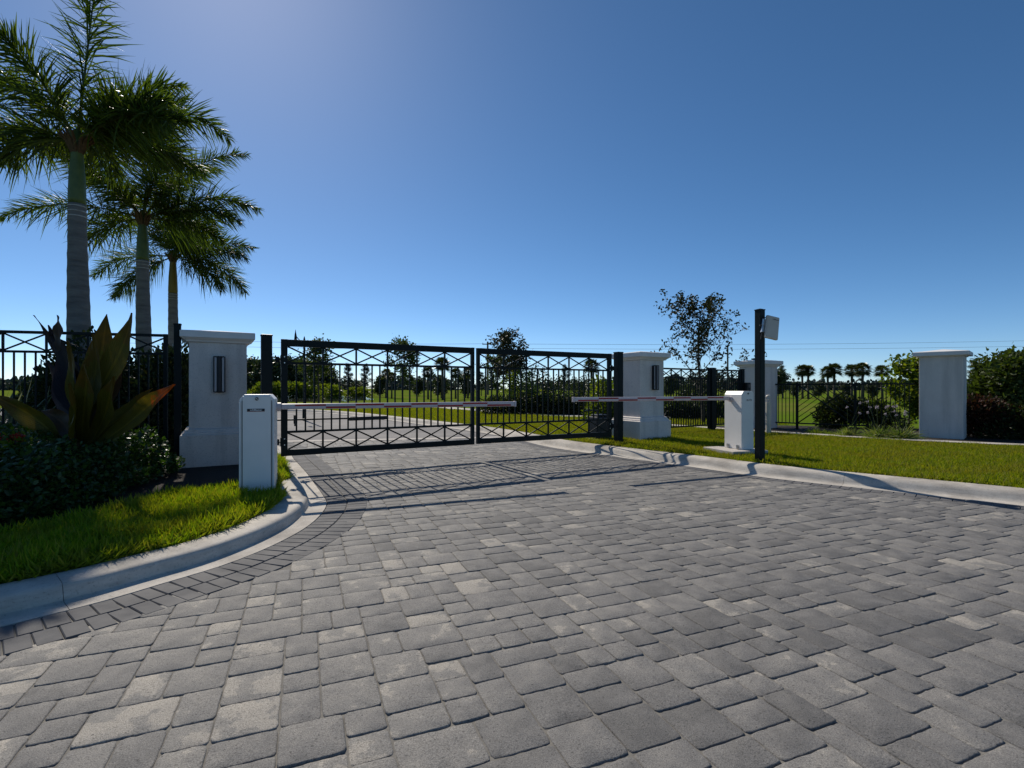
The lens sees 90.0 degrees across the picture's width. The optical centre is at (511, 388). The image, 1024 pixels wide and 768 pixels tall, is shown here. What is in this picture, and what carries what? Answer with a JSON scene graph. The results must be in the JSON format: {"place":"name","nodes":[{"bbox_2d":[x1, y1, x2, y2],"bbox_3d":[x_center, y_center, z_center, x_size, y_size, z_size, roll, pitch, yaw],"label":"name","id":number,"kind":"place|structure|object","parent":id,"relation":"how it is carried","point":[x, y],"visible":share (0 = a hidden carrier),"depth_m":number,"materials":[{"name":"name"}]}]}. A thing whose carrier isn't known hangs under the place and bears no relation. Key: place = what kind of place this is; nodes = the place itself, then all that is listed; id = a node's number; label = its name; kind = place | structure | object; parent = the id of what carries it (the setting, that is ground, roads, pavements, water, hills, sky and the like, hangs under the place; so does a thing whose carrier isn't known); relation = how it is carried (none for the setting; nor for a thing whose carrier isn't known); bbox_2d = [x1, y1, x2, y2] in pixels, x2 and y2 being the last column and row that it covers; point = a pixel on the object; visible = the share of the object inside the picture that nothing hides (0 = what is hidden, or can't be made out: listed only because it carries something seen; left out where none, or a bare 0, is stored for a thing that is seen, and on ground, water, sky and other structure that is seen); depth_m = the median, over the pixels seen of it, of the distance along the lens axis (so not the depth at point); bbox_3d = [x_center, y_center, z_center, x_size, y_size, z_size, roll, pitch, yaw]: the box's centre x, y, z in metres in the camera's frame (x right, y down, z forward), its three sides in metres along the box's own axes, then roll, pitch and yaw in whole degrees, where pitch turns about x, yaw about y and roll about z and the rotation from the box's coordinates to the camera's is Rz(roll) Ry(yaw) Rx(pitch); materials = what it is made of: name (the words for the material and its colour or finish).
{"place":"outdoors","nodes":[
{"label":"outdoors","id":0,"kind":"place"},
{"bbox_2d":[0,453,295,583],"bbox_3d":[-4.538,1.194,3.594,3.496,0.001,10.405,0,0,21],"label":"lawn","id":1,"kind":"structure","parent":0,"point":[122,557],"depth_m":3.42,"materials":[{"name":"plant"}]},
{"bbox_2d":[239,394,280,491],"bbox_3d":[-3.033,0.682,6.138,0.504,1.225,0.540,0,0,-20],"label":"barrier machine","id":2,"kind":"object","parent":1,"relation":"on","point":[258,440],"visible":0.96,"depth_m":5.95,"materials":[{"name":"white metal"}]},
{"bbox_2d":[281,401,515,409],"bbox_3d":[-1.396,0.224,6.896,3.129,0.080,0.060,0,0,-22],"label":"barrier boom","id":3,"kind":"object","parent":2,"relation":"attached to","point":[385,405],"visible":1,"depth_m":6.81,"materials":[{"name":"white metal"}]},
{"bbox_2d":[0,411,494,442],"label":"road","id":4,"kind":"structure","parent":0,"point":[340,434],"depth_m":16.38,"materials":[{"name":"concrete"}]},
{"bbox_2d":[294,329,304,418],"bbox_3d":[-8.703,-0.560,21.000,0.522,3.720,0.180,0,0,0],"label":"street lamp","id":5,"kind":"object","parent":4,"relation":"on","point":[303,410],"visible":0.68,"depth_m":20.96,"materials":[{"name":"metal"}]},
{"bbox_2d":[288,436,499,441],"bbox_3d":[-3.184,1.399,13.086,7.049,0.203,0.359,0,0,-12],"label":"road ribbon","id":6,"kind":"object","parent":4,"relation":"on","point":[385,439],"depth_m":13.02,"materials":[{"name":"concrete"}]},
{"bbox_2d":[277,395,373,401],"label":"pond","id":7,"kind":"structure","parent":0,"point":[352,398],"depth_m":53.90,"materials":[{"name":"blue liquid"}]},
{"bbox_2d":[0,390,1022,445],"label":"ground","id":8,"kind":"structure","parent":0,"point":[808,419],"depth_m":50.05,"materials":[{"name":"green plant"}]},
{"bbox_2d":[247,355,260,393],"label":"evergreen tree","id":9,"kind":"object","parent":8,"relation":"on","point":[249,367],"visible":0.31,"depth_m":68.90,"materials":[{"name":"green plant"}]},
{"bbox_2d":[247,353,277,388],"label":"evergreen tree","id":10,"kind":"object","parent":8,"relation":"on","point":[255,377],"visible":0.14,"depth_m":66.46,"materials":[{"name":"green plant"}]},
{"bbox_2d":[247,381,295,397],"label":"meadow bush","id":11,"kind":"object","parent":8,"relation":"on","point":[276,389],"visible":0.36,"depth_m":59.32,"materials":[{"name":"green plant"}]},
{"bbox_2d":[259,353,306,382],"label":"evergreen tree","id":12,"kind":"object","parent":8,"relation":"on","point":[276,367],"visible":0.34,"depth_m":65.46,"materials":[{"name":"green plant"}]},
{"bbox_2d":[277,380,320,397],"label":"meadow bush","id":13,"kind":"object","parent":8,"relation":"on","point":[292,384],"visible":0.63,"depth_m":61.20,"materials":[{"name":"green plant"}]},
{"bbox_2d":[297,333,335,402],"bbox_3d":[-14.368,-1.423,37.855,3.228,5.248,2.990,0,0,-36],"label":"oak tree","id":14,"kind":"object","parent":8,"relation":"on","point":[316,355],"visible":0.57,"depth_m":37.79,"materials":[{"name":"green plant"}]},
{"bbox_2d":[317,384,344,398],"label":"meadow bush","id":15,"kind":"object","parent":8,"relation":"on","point":[335,392],"visible":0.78,"depth_m":58.98,"materials":[{"name":"green plant"}]},
{"bbox_2d":[344,386,370,396],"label":"meadow bush","id":16,"kind":"object","parent":8,"relation":"on","point":[359,391],"visible":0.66,"depth_m":67.58,"materials":[{"name":"green plant"}]},
{"bbox_2d":[373,374,390,395],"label":"evergreen tree","id":17,"kind":"object","parent":8,"relation":"on","point":[376,387],"visible":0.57,"depth_m":69.67,"materials":[{"name":"green plant"}]},
{"bbox_2d":[382,335,421,401],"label":"oak tree","id":18,"kind":"object","parent":8,"relation":"on","point":[412,358],"visible":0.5,"depth_m":43.72,"materials":[{"name":"green plant"}]},
{"bbox_2d":[411,378,426,396],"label":"evergreen tree","id":19,"kind":"object","parent":8,"relation":"on","point":[420,385],"visible":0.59,"depth_m":73.66,"materials":[{"name":"green plant"}]},
{"bbox_2d":[434,357,450,399],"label":"fan palm","id":20,"kind":"object","parent":8,"relation":"on","point":[440,359],"visible":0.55,"depth_m":51.87,"materials":[{"name":"green plant"}]},
{"bbox_2d":[453,371,475,397],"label":"evergreen tree","id":21,"kind":"object","parent":8,"relation":"on","point":[461,381],"visible":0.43,"depth_m":65.37,"materials":[{"name":"green plant"}]},
{"bbox_2d":[482,342,492,394],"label":"utility pole","id":22,"kind":"object","parent":8,"relation":"on","point":[487,344],"visible":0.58,"depth_m":94.86,"materials":[{"name":"brown wood"}]},
{"bbox_2d":[601,341,993,344],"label":"power line","id":23,"kind":"object","parent":22,"relation":"attached to","point":[725,344],"visible":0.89,"depth_m":101.76,"materials":[{"name":"metal"}]},
{"bbox_2d":[475,354,508,395],"bbox_3d":[-1.150,-0.946,40.068,2.641,4.294,2.446,0,0,29],"label":"oak tree","id":24,"kind":"object","parent":8,"relation":"on","point":[489,356],"visible":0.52,"depth_m":39.76,"materials":[{"name":"green plant"}]},
{"bbox_2d":[475,393,540,413],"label":"garden bush","id":25,"kind":"object","parent":8,"relation":"on","point":[494,409],"visible":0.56,"depth_m":23.30,"materials":[{"name":"green plant"}]},
{"bbox_2d":[485,326,532,390],"bbox_3d":[-0.117,-1.061,26.905,2.293,4.536,2.084,0,0,26],"label":"oak tree","id":26,"kind":"object","parent":8,"relation":"on","point":[505,339],"visible":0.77,"depth_m":26.79,"materials":[{"name":"green plant"}]},
{"bbox_2d":[495,366,541,411],"bbox_3d":[0.425,0.077,26.034,2.774,2.443,1.376,0,0,0],"label":"garden bush","id":27,"kind":"object","parent":8,"relation":"on","point":[518,382],"visible":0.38,"depth_m":25.95,"materials":[{"name":"green plant"}]},
{"bbox_2d":[522,364,567,396],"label":"garden bush","id":28,"kind":"object","parent":8,"relation":"on","point":[555,386],"visible":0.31,"depth_m":30.08,"materials":[{"name":"green plant"}]},
{"bbox_2d":[325,407,788,434],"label":"lawn grass","id":29,"kind":"structure","parent":8,"relation":"on","point":[434,414],"depth_m":20.11,"materials":[{"name":"green plant"}]},
{"bbox_2d":[565,373,594,396],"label":"garden bush","id":30,"kind":"object","parent":8,"relation":"on","point":[576,386],"visible":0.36,"depth_m":35.84,"materials":[{"name":"green plant"}]},
{"bbox_2d":[580,374,613,422],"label":"garden bush","id":31,"kind":"object","parent":8,"relation":"on","point":[600,395],"visible":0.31,"depth_m":16.82,"materials":[{"name":"green plant"}]},
{"bbox_2d":[664,376,680,396],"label":"evergreen tree","id":32,"kind":"object","parent":8,"relation":"on","point":[670,386],"visible":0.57,"depth_m":65.67,"materials":[{"name":"green plant"}]},
{"bbox_2d":[664,401,706,418],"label":"garden bush","id":33,"kind":"object","parent":8,"relation":"on","point":[682,409],"visible":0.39,"depth_m":19.49,"materials":[{"name":"green plant"}]},
{"bbox_2d":[675,376,706,402],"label":"garden bush","id":34,"kind":"object","parent":8,"relation":"on","point":[689,390],"visible":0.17,"depth_m":29.91,"materials":[{"name":"green plant"}]},
{"bbox_2d":[650,289,766,421],"bbox_3d":[6.551,-1.130,17.575,3.025,4.667,3.706,0,0,-36],"label":"oak tree","id":35,"kind":"object","parent":8,"relation":"on","point":[709,305],"visible":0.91,"depth_m":17.33,"materials":[{"name":"green plant"}]},
{"bbox_2d":[733,360,782,428],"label":"gate pillar","id":36,"kind":"structure","parent":8,"relation":"on","point":[748,366],"depth_m":15.05,"materials":[{"name":"paint"}]},
{"bbox_2d":[777,366,791,395],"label":"evergreen tree","id":37,"kind":"object","parent":8,"relation":"on","point":[782,377],"visible":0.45,"depth_m":61.16,"materials":[{"name":"green plant"}]},
{"bbox_2d":[793,364,810,398],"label":"fan palm","id":38,"kind":"object","parent":8,"relation":"on","point":[799,371],"visible":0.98,"depth_m":57.89,"materials":[{"name":"green plant"}]},
{"bbox_2d":[810,381,826,397],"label":"evergreen tree","id":39,"kind":"object","parent":8,"relation":"on","point":[820,387],"visible":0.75,"depth_m":61.75,"materials":[{"name":"green plant"}]},
{"bbox_2d":[819,366,836,398],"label":"fan palm","id":40,"kind":"object","parent":8,"relation":"on","point":[830,375],"visible":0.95,"depth_m":43.84,"materials":[{"name":"green plant"}]},
{"bbox_2d":[826,363,844,394],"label":"fan palm","id":41,"kind":"object","parent":8,"relation":"on","point":[837,367],"visible":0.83,"depth_m":43.75,"materials":[{"name":"green plant"}]},
{"bbox_2d":[843,364,860,396],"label":"fan palm","id":42,"kind":"object","parent":8,"relation":"on","point":[851,371],"visible":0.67,"depth_m":43.88,"materials":[{"name":"green plant"}]},
{"bbox_2d":[853,362,873,398],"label":"fan palm","id":43,"kind":"object","parent":8,"relation":"on","point":[861,373],"visible":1,"depth_m":42.86,"materials":[{"name":"green plant"}]},
{"bbox_2d":[716,425,1023,444],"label":"mulch bed","id":44,"kind":"object","parent":8,"relation":"on","point":[804,429],"visible":0.14,"depth_m":13.87,"materials":[{"name":"brown soil"}]},
{"bbox_2d":[810,392,867,428],"bbox_3d":[9.798,0.683,15.329,1.517,1.136,1.236,0,0,0],"label":"garden shrub","id":45,"kind":"object","parent":44,"relation":"on","point":[825,413],"visible":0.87,"depth_m":15.09,"materials":[{"name":"green plant"}]},
{"bbox_2d":[775,382,913,431],"bbox_3d":[8.968,0.580,14.128,3.350,1.490,0.065,0,0,40],"label":"fence","id":46,"kind":"object","parent":44,"relation":"on","point":[854,384],"visible":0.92,"depth_m":13.96,"materials":[{"name":"black metal"}]},
{"bbox_2d":[827,401,864,437],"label":"garlic plant","id":47,"kind":"object","parent":44,"relation":"on","point":[846,433],"visible":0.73,"depth_m":12.33,"materials":[{"name":"green plant"}]},
{"bbox_2d":[845,396,913,428],"bbox_3d":[10.759,0.730,15.196,1.891,1.048,1.306,0,0,0],"label":"garden shrub","id":48,"kind":"object","parent":44,"relation":"on","point":[879,413],"visible":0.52,"depth_m":14.90,"materials":[{"name":"green plant"}]},
{"bbox_2d":[858,400,901,438],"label":"garlic plant","id":49,"kind":"object","parent":44,"relation":"on","point":[876,432],"visible":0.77,"depth_m":11.84,"materials":[{"name":"green plant"}]},
{"bbox_2d":[879,405,931,440],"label":"garlic plant","id":50,"kind":"object","parent":44,"relation":"on","point":[906,435],"visible":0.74,"depth_m":11.62,"materials":[{"name":"green plant"}]},
{"bbox_2d":[966,393,1023,437],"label":"copper hedge","id":51,"kind":"object","parent":44,"relation":"on","point":[979,409],"visible":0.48,"depth_m":12.14,"materials":[{"name":"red plant"}]},
{"bbox_2d":[967,341,1023,429],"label":"leafy shrub","id":52,"kind":"object","parent":44,"relation":"on","point":[1001,376],"visible":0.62,"depth_m":12.56,"materials":[{"name":"green plant"}]},
{"bbox_2d":[974,400,1023,439],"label":"copper hedge","id":53,"kind":"object","parent":44,"relation":"on","point":[1019,432],"visible":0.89,"depth_m":11.88,"materials":[{"name":"plant"}]},
{"bbox_2d":[872,364,889,399],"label":"fan palm","id":54,"kind":"object","parent":8,"relation":"on","point":[880,370],"visible":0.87,"depth_m":43.88,"materials":[{"name":"green plant"}]},
{"bbox_2d":[879,350,918,424],"bbox_3d":[12.296,0.015,15.330,1.884,2.383,1.849,0,0,-13],"label":"leafy shrub","id":55,"kind":"object","parent":8,"relation":"on","point":[908,367],"visible":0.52,"depth_m":15.37,"materials":[{"name":"green plant"}]},
{"bbox_2d":[913,349,972,438],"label":"garden pillar","id":56,"kind":"structure","parent":8,"relation":"on","point":[942,392],"depth_m":11.97,"materials":[{"name":"paint"}]},
{"bbox_2d":[0,438,1023,767],"bbox_3d":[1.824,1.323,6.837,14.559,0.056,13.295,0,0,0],"label":"driveway","id":57,"kind":"structure","parent":0,"point":[654,512],"depth_m":2.64,"materials":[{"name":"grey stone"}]},
{"bbox_2d":[26,325,136,411],"bbox_3d":[-7.936,0.045,9.814,2.527,2.525,1.533,0,0,0],"label":"hedge bush","id":58,"kind":"object","parent":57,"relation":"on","point":[41,387],"visible":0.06,"depth_m":9.51,"materials":[{"name":"green plant"}]},
{"bbox_2d":[113,342,188,452],"bbox_3d":[-6.792,0.217,9.574,2.506,2.176,1.377,0,0,24],"label":"hedge bush","id":59,"kind":"object","parent":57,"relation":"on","point":[143,376],"visible":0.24,"depth_m":9.22,"materials":[{"name":"green plant"}]},
{"bbox_2d":[125,339,188,452],"bbox_3d":[-6.820,0.171,9.986,1.937,2.272,1.778,0,0,0],"label":"hedge bush","id":60,"kind":"object","parent":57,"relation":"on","point":[161,382],"visible":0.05,"depth_m":9.50,"materials":[{"name":"green plant"}]},
{"bbox_2d":[180,330,254,467],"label":"gate pillar","id":61,"kind":"structure","parent":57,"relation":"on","point":[209,435],"depth_m":7.98,"materials":[{"name":"paint"}]},
{"bbox_2d":[213,356,225,392],"bbox_3d":[-4.576,-0.220,8.005,0.168,0.570,0.114,0,0,-30],"label":"wall lantern","id":62,"kind":"object","parent":61,"relation":"attached to","point":[220,374],"depth_m":7.96,"materials":[{"name":"brown metal"}]},
{"bbox_2d":[260,334,272,393],"bbox_3d":[-3.630,0.267,7.570,0.157,2.127,0.157,0,0,-30],"label":"gate post","id":63,"kind":"object","parent":57,"relation":"on","point":[266,363],"visible":0.53,"depth_m":7.50,"materials":[{"name":"black metal"}]},
{"bbox_2d":[274,339,474,455],"bbox_3d":[-2.113,0.138,8.452,3.296,1.755,0.085,0,0,-30],"label":"gate leaf","id":64,"kind":"object","parent":63,"relation":"attached to","point":[286,344],"visible":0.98,"depth_m":8.35,"materials":[{"name":"black metal"}]},
{"bbox_2d":[277,415,386,425],"bbox_3d":[-2.939,0.495,8.222,1.970,0.170,0.113,0,0,-36],"label":"gate opener","id":65,"kind":"object","parent":64,"relation":"attached to","point":[352,418],"visible":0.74,"depth_m":8.40,"materials":[{"name":"black plastic"}]},
{"bbox_2d":[0,440,1023,655],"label":"driveway border","id":66,"kind":"object","parent":57,"relation":"on","point":[306,541],"visible":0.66,"depth_m":3.67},
{"bbox_2d":[0,0,1023,388],"label":"sky","id":67,"kind":"structure","parent":0,"point":[449,173],"materials":[{"name":"blue"}]},
{"bbox_2d":[672,424,1023,444],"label":"sidewalk","id":68,"kind":"structure","parent":0,"point":[886,438],"depth_m":11.34,"materials":[{"name":"concrete"}]},
{"label":"ground","id":69,"kind":"structure","parent":0,"visible":0},
{"bbox_2d":[1,370,55,421],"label":"hedge bush","id":70,"kind":"object","parent":69,"relation":"on","point":[28,379],"depth_m":10.15,"materials":[{"name":"green plant"}]},
{"bbox_2d":[0,0,233,358],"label":"foxtail palm","id":71,"kind":"object","parent":69,"relation":"on","point":[125,123],"visible":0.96,"depth_m":10.22,"materials":[{"name":"green plant"}]},
{"bbox_2d":[0,457,238,529],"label":"mulch bed","id":72,"kind":"object","parent":69,"relation":"on","point":[196,476],"visible":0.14,"depth_m":6.60,"materials":[{"name":"brown soil"}]},
{"bbox_2d":[0,426,38,462],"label":"flowering plant","id":73,"kind":"object","parent":72,"relation":"on","point":[14,438],"visible":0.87,"depth_m":5.34,"materials":[{"name":"green plant"}]},
{"bbox_2d":[0,376,55,431],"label":"clump palm","id":74,"kind":"object","parent":72,"relation":"on","point":[9,417],"visible":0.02,"depth_m":8.53,"materials":[{"name":"green plant"}]},
{"bbox_2d":[33,315,80,446],"bbox_3d":[-5.596,0.120,6.425,0.994,2.126,0.503,0,0,38],"label":"broad leaf plant","id":75,"kind":"object","parent":72,"relation":"on","point":[58,370],"visible":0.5,"depth_m":6.49,"materials":[{"name":"green plant"}]},
{"bbox_2d":[0,330,167,453],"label":"fence","id":76,"kind":"object","parent":72,"relation":"on","point":[3,349],"visible":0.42,"depth_m":7.54,"materials":[{"name":"black metal"}]},
{"bbox_2d":[0,313,174,490],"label":"broad leaf plant","id":77,"kind":"object","parent":72,"relation":"on","point":[91,395],"visible":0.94,"depth_m":5.91,"materials":[{"name":"green plant"}]},
{"bbox_2d":[0,423,185,528],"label":"ground cover","id":78,"kind":"object","parent":72,"relation":"on","point":[51,465],"visible":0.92,"depth_m":5.26,"materials":[{"name":"green plant"}]},
{"bbox_2d":[173,323,181,464],"bbox_3d":[-5.160,0.159,7.900,0.107,2.322,0.107,0,0,-30],"label":"fence post","id":79,"kind":"object","parent":72,"relation":"on","point":[177,383],"visible":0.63,"depth_m":7.86,"materials":[{"name":"black metal"}]},
{"bbox_2d":[0,92,264,364],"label":"foxtail palm","id":80,"kind":"object","parent":69,"relation":"on","point":[163,204],"visible":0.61,"depth_m":15.69,"materials":[{"name":"green plant"}]},
{"label":"ground","id":81,"kind":"structure","parent":0,"visible":0},
{"bbox_2d":[0,445,325,626],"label":"kerb","id":82,"kind":"structure","parent":81,"relation":"on","point":[301,506],"depth_m":3.60,"materials":[{"name":"concrete"}]},
{"bbox_2d":[89,178,259,347],"bbox_3d":[-14.041,-3.702,21.176,6.732,10.213,4.390,0,0,28],"label":"foxtail palm","id":83,"kind":"object","parent":81,"relation":"on","point":[216,272],"visible":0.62,"depth_m":20.81,"materials":[{"name":"green plant"}]},
{"bbox_2d":[0,373,908,390],"bbox_3d":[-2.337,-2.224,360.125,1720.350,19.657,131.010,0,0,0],"label":"wood","id":84,"kind":"object","parent":81,"relation":"on","point":[8,383],"visible":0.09,"depth_m":324.16,"materials":[{"name":"green plant"}]},
{"bbox_2d":[0,409,1023,505],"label":"kerb","id":85,"kind":"structure","parent":81,"relation":"on","point":[975,492],"depth_m":7.43,"materials":[{"name":"concrete"}]},
{"label":"lawn","id":86,"kind":"structure","parent":0,"visible":0},
{"bbox_2d":[585,410,611,439],"bbox_3d":[1.856,0.867,11.606,0.988,0.786,0.544,0,0,-30],"label":"gate motor","id":87,"kind":"object","parent":86,"relation":"on","point":[598,423],"visible":0.41,"depth_m":11.58,"materials":[{"name":"black plastic"}]},
{"bbox_2d":[613,352,623,441],"bbox_3d":[2.290,0.257,11.020,0.157,2.087,0.157,0,0,-30],"label":"gate post","id":88,"kind":"object","parent":86,"relation":"on","point":[618,392],"visible":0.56,"depth_m":10.96,"materials":[{"name":"black metal"}]},
{"bbox_2d":[476,348,614,443],"bbox_3d":[0.771,0.138,10.163,3.248,1.755,0.085,0,0,-29],"label":"gate leaf","id":89,"kind":"object","parent":88,"relation":"attached to","point":[548,354],"visible":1,"depth_m":10.12,"materials":[{"name":"black metal"}]},
{"bbox_2d":[612,351,670,439],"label":"gate pillar","id":90,"kind":"structure","parent":86,"relation":"on","point":[643,420],"depth_m":11.74,"materials":[{"name":"paint"}]},
{"bbox_2d":[652,365,658,389],"bbox_3d":[3.290,-0.250,11.749,0.168,0.570,0.114,0,0,-30],"label":"wall lantern","id":91,"kind":"object","parent":90,"relation":"attached to","point":[655,377],"depth_m":11.70,"materials":[{"name":"brown metal"}]},
{"bbox_2d":[708,368,714,429],"bbox_3d":[5.490,0.374,14.076,0.152,1.892,0.152,0,0,-30],"label":"fence post","id":92,"kind":"object","parent":86,"relation":"on","point":[712,402],"visible":0.62,"depth_m":14.01,"materials":[{"name":"black metal"}]},
{"bbox_2d":[664,368,709,427],"bbox_3d":[4.594,0.280,13.511,1.922,1.624,0.054,0,0,-32],"label":"side fence","id":93,"kind":"object","parent":92,"relation":"attached to","point":[681,377],"visible":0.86,"depth_m":13.55,"materials":[{"name":"black metal"}]},
{"bbox_2d":[715,369,740,427],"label":"walk gate","id":94,"kind":"structure","parent":92,"relation":"attached to","point":[738,380],"depth_m":14.34,"materials":[{"name":"black metal"}]},
{"bbox_2d":[703,446,767,454],"bbox_3d":[4.042,1.160,9.287,0.740,0.145,0.800,0,0,-17],"label":"concrete pad","id":95,"kind":"object","parent":86,"relation":"on","point":[720,449],"visible":0.48,"depth_m":9.05,"materials":[{"name":"grey concrete"}]},
{"bbox_2d":[725,391,753,449],"bbox_3d":[4.099,0.566,9.289,0.307,1.039,0.446,0,0,-17],"label":"barrier machine","id":96,"kind":"object","parent":95,"relation":"on","point":[739,419],"visible":1,"depth_m":9.13,"materials":[{"name":"white metal"}]},
{"bbox_2d":[572,396,729,401],"bbox_3d":[2.441,0.172,8.634,3.269,0.081,0.060,0,0,-24],"label":"barrier boom","id":97,"kind":"object","parent":96,"relation":"attached to","point":[587,399],"visible":1,"depth_m":8.52,"materials":[{"name":"white metal"}]},
{"bbox_2d":[493,424,1023,487],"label":"lawn grass","id":98,"kind":"structure","parent":86,"relation":"on","point":[989,464],"depth_m":8.93,"materials":[{"name":"green plant"}]},
{"bbox_2d":[754,309,765,460],"bbox_3d":[3.940,0.010,8.140,0.116,2.560,0.116,0,0,-25],"label":"reader post","id":99,"kind":"object","parent":86,"relation":"on","point":[759,397],"visible":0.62,"depth_m":8.10,"materials":[{"name":"black metal"}]},
{"bbox_2d":[759,315,778,339],"bbox_3d":[4.045,-0.948,8.067,0.292,0.396,0.109,11,-10,-10],"label":"card reader","id":100,"kind":"object","parent":99,"relation":"attached to","point":[769,325],"visible":1,"depth_m":8.03,"materials":[{"name":"plastic"}]},
{"bbox_2d":[766,395,770,432],"bbox_3d":[6.550,0.690,13.080,0.126,1.060,0.126,0,0,0],"label":"bollard light","id":101,"kind":"object","parent":86,"relation":"on","point":[768,416],"visible":0.96,"depth_m":13.02,"materials":[{"name":"paint"}]},
{"label":"mulch bed","id":102,"kind":"structure","parent":0,"visible":0},
{"bbox_2d":[507,391,561,413],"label":"garden bush","id":103,"kind":"object","parent":102,"relation":"on","point":[535,399],"visible":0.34,"depth_m":23.57,"materials":[{"name":"green plant"}]},
{"bbox_2d":[538,393,582,413],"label":"garden bush","id":104,"kind":"object","parent":102,"relation":"on","point":[555,399],"visible":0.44,"depth_m":23.06,"materials":[{"name":"green plant"}]},
{"bbox_2d":[550,394,597,414],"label":"garden bush","id":105,"kind":"object","parent":102,"relation":"on","point":[576,406],"visible":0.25,"depth_m":22.92,"materials":[{"name":"green plant"}]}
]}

